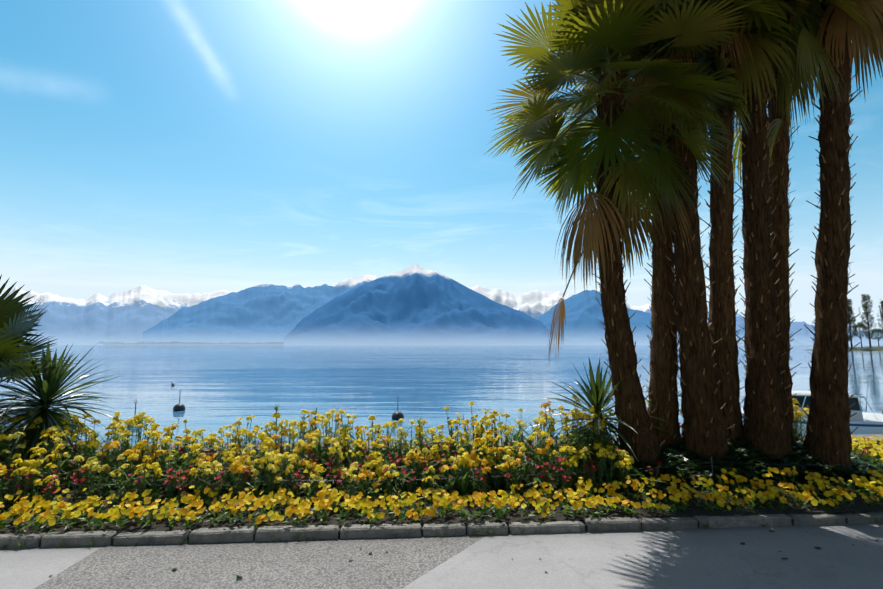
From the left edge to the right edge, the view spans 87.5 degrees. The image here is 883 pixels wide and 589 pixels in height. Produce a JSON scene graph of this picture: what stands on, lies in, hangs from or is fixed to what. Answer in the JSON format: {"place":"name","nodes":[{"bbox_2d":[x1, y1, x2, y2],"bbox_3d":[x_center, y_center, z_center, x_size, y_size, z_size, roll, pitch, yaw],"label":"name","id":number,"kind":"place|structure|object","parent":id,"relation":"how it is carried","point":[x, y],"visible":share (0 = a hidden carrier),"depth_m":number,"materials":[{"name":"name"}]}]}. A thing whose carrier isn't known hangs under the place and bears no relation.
{"place":"outdoors","nodes":[
{"label":"outdoors","id":0,"kind":"place"},
{"bbox_2d":[5,285,238,344],"bbox_3d":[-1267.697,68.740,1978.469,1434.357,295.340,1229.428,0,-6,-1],"label":"mountains","id":1,"kind":"structure","parent":0,"point":[131,316],"depth_m":1916.88,"materials":[{"name":"blue stone"}]},
{"bbox_2d":[98,341,260,344],"bbox_3d":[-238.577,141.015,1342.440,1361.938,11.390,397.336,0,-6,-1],"label":"shore town","id":2,"kind":"object","parent":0,"point":[103,342],"visible":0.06,"depth_m":1234.67},
{"bbox_2d":[102,342,283,345],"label":"shore trees","id":3,"kind":"object","parent":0,"point":[177,344],"visible":0.52,"depth_m":1152.41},
{"bbox_2d":[142,274,377,342],"bbox_3d":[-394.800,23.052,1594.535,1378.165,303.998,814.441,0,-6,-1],"label":"mountain ridge","id":4,"kind":"structure","parent":0,"point":[263,313],"depth_m":1587.53,"materials":[{"name":"blue stone"}]},
{"bbox_2d":[284,263,574,345],"bbox_3d":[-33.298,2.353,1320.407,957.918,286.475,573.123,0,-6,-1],"label":"mountain","id":5,"kind":"structure","parent":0,"point":[414,304],"depth_m":1305.84,"materials":[{"name":"blue stone"}]},
{"bbox_2d":[0,523,882,588],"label":"pavement","id":6,"kind":"structure","parent":0,"point":[713,558],"depth_m":3.07,"materials":[{"name":"grey concrete"}]},
{"bbox_2d":[0,512,879,579],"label":"fallen leaves","id":7,"kind":"object","parent":6,"relation":"on","point":[238,577],"visible":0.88,"depth_m":3.38,"materials":[{"name":"brown plant"}]},
{"bbox_2d":[0,511,882,548],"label":"kerb stones","id":8,"kind":"object","parent":6,"relation":"on","point":[224,534],"visible":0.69,"depth_m":3.50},
{"bbox_2d":[38,513,846,546],"bbox_3d":[1.015,1.822,3.633,30.053,0.045,0.108,0,-6,-4],"label":"kerb mortar","id":9,"kind":"object","parent":8,"relation":"in","point":[112,538],"visible":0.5,"depth_m":3.52,"materials":[{"name":"grey concrete"}]},
{"bbox_2d":[0,345,882,445],"bbox_3d":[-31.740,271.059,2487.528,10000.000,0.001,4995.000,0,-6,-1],"label":"lake water","id":10,"kind":"structure","parent":0,"point":[219,386],"depth_m":39.29,"materials":[{"name":"blue liquid"}]},
{"bbox_2d":[0,394,39,432],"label":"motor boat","id":11,"kind":"object","parent":10,"relation":"on","point":[8,424],"visible":0.17,"depth_m":15.85,"materials":[{"name":"plastic"}]},
{"bbox_2d":[126,400,141,426],"bbox_3d":[-12.307,4.829,18.524,0.540,1.190,0.526,0,-6,-1],"label":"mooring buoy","id":12,"kind":"object","parent":10,"relation":"in","point":[135,414],"visible":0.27,"depth_m":18.53,"materials":[{"name":"grey metal"}]},
{"bbox_2d":[173,389,184,410],"bbox_3d":[-12.924,5.285,22.763,0.540,1.190,0.526,0,-6,-1],"label":"mooring buoy","id":13,"kind":"object","parent":10,"relation":"in","point":[179,407],"visible":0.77,"depth_m":22.57,"materials":[{"name":"black plastic"}]},
{"bbox_2d":[392,395,403,419],"bbox_3d":[-1.904,5.004,20.150,0.540,1.190,0.526,0,-6,-1],"label":"mooring buoy","id":14,"kind":"object","parent":10,"relation":"in","point":[397,415],"visible":0.6,"depth_m":19.95,"materials":[{"name":"black plastic"}]},
{"bbox_2d":[740,365,882,434],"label":"motor boat","id":15,"kind":"object","parent":10,"relation":"on","point":[868,423],"visible":0.21,"depth_m":14.78,"materials":[{"name":"plastic"}]},
{"bbox_2d":[0,449,882,533],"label":"flower bed soil","id":16,"kind":"structure","parent":0,"point":[515,516],"depth_m":3.84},
{"bbox_2d":[0,274,102,462],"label":"palm tree","id":17,"kind":"object","parent":16,"relation":"on","point":[14,330],"visible":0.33,"depth_m":5.15,"materials":[{"name":"green plant"}]},
{"bbox_2d":[0,342,130,478],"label":"cordyline plant","id":18,"kind":"object","parent":16,"relation":"on","point":[51,384],"visible":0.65,"depth_m":4.74,"materials":[{"name":"green plant"}]},
{"bbox_2d":[0,403,562,486],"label":"tall yellow flowers","id":19,"kind":"object","parent":16,"relation":"on","point":[94,443],"visible":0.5,"depth_m":4.53,"materials":[{"name":"yellow plant"}]},
{"bbox_2d":[0,457,860,508],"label":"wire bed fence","id":20,"kind":"object","parent":16,"relation":"on","point":[711,462],"visible":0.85,"depth_m":4.01,"materials":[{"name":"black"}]},
{"bbox_2d":[0,393,882,510],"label":"mixed flowers","id":21,"kind":"object","parent":16,"relation":"on","point":[235,461],"visible":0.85,"depth_m":4.32,"materials":[{"name":"yellow plant"}]},
{"bbox_2d":[0,466,882,531],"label":"flower bed pansies","id":22,"kind":"object","parent":16,"relation":"on","point":[168,511],"visible":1,"depth_m":3.76,"materials":[{"name":"yellow plant"}]},
{"bbox_2d":[548,422,625,486],"bbox_3d":[1.445,1.514,4.497,0.694,0.553,0.664,5,-8,-40],"label":"shrub by palms","id":23,"kind":"object","parent":16,"relation":"on","point":[586,436],"visible":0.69,"depth_m":4.44,"materials":[{"name":"green plant"}]},
{"bbox_2d":[528,359,684,460],"bbox_3d":[1.727,1.558,5.040,1.590,1.831,1.525,3,-7,-29],"label":"yucca plant","id":24,"kind":"object","parent":16,"relation":"on","point":[596,393],"visible":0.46,"depth_m":5.02,"materials":[{"name":"green plant"}]},
{"bbox_2d":[485,0,752,465],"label":"palm tree","id":25,"kind":"object","parent":16,"relation":"on","point":[585,37],"visible":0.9,"depth_m":4.69,"materials":[{"name":"green plant"}]},
{"bbox_2d":[547,0,811,452],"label":"palm tree","id":26,"kind":"object","parent":16,"relation":"on","point":[663,387],"visible":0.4,"depth_m":4.90,"materials":[{"name":"green plant"}]},
{"bbox_2d":[615,0,831,460],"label":"palm tree","id":27,"kind":"object","parent":16,"relation":"on","point":[703,430],"visible":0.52,"depth_m":4.70,"materials":[{"name":"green plant"}]},
{"bbox_2d":[604,435,882,487],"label":"ivy ground cover","id":28,"kind":"object","parent":16,"relation":"on","point":[803,462],"visible":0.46,"depth_m":4.39,"materials":[{"name":"green plant"}]},
{"bbox_2d":[698,4,813,441],"bbox_3d":[3.511,-2.259,5.351,2.615,8.276,2.910,3,-7,-27],"label":"palm tree","id":29,"kind":"object","parent":16,"relation":"on","point":[722,313],"visible":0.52,"depth_m":4.93,"materials":[{"name":"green plant"}]},
{"bbox_2d":[684,0,882,460],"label":"palm tree","id":30,"kind":"object","parent":16,"relation":"on","point":[764,428],"visible":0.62,"depth_m":4.81,"materials":[{"name":"brown plant"}]},
{"bbox_2d":[751,7,824,443],"bbox_3d":[4.175,-2.438,5.395,2.780,8.732,2.902,0,-6,-1],"label":"palm tree","id":31,"kind":"object","parent":16,"relation":"on","point":[779,185],"visible":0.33,"depth_m":5.12,"materials":[{"name":"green plant"}]},
{"bbox_2d":[767,0,882,471],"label":"palm tree","id":32,"kind":"object","parent":16,"relation":"on","point":[828,440],"visible":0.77,"depth_m":4.62,"materials":[{"name":"brown plant"}]},
{"bbox_2d":[799,435,882,477],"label":"flowers","id":33,"kind":"object","parent":16,"relation":"on","point":[876,451],"visible":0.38,"depth_m":4.99,"materials":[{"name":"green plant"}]},
{"bbox_2d":[0,0,882,332],"label":"sky","id":34,"kind":"structure","parent":0,"point":[190,147],"materials":[{"name":"blue"}]},
{"bbox_2d":[537,290,805,345],"bbox_3d":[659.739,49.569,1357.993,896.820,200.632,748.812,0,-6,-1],"label":"mountain","id":35,"kind":"structure","parent":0,"point":[584,315],"depth_m":1391.42,"materials":[{"name":"blue stone"}]},
{"bbox_2d":[469,285,882,344],"bbox_3d":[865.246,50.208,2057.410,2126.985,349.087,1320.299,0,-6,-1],"label":"mountains","id":36,"kind":"structure","parent":0,"point":[535,304],"depth_m":2392.99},
{"bbox_2d":[809,346,882,350],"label":"distant shore","id":37,"kind":"structure","parent":0,"point":[876,348],"depth_m":233.21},
{"bbox_2d":[847,299,856,347],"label":"poplar tree","id":38,"kind":"object","parent":37,"relation":"on","point":[849,309],"visible":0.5,"depth_m":236.66,"materials":[{"name":"green plant"}]},
{"bbox_2d":[851,322,870,347],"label":"tree","id":39,"kind":"object","parent":37,"relation":"on","point":[862,327],"visible":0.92,"depth_m":241.27,"materials":[{"name":"green plant"}]},
{"bbox_2d":[859,294,877,347],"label":"poplar tree","id":40,"kind":"object","parent":37,"relation":"on","point":[864,298],"visible":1,"depth_m":243.54,"materials":[{"name":"green plant"}]},
{"bbox_2d":[867,328,882,346],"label":"tree","id":41,"kind":"object","parent":37,"relation":"on","point":[876,331],"visible":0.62,"depth_m":256.67,"materials":[{"name":"green plant"}]},
{"bbox_2d":[877,299,882,335],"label":"poplar tree","id":42,"kind":"object","parent":37,"relation":"on","point":[881,312],"visible":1,"depth_m":250.72,"materials":[{"name":"green plant"}]},
{"label":"ground","id":43,"kind":"structure","parent":0,"visible":0},
{"bbox_2d":[44,434,882,520],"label":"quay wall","id":44,"kind":"structure","parent":43,"relation":"on","point":[856,440],"depth_m":5.30,"materials":[{"name":"stone"}]}
]}

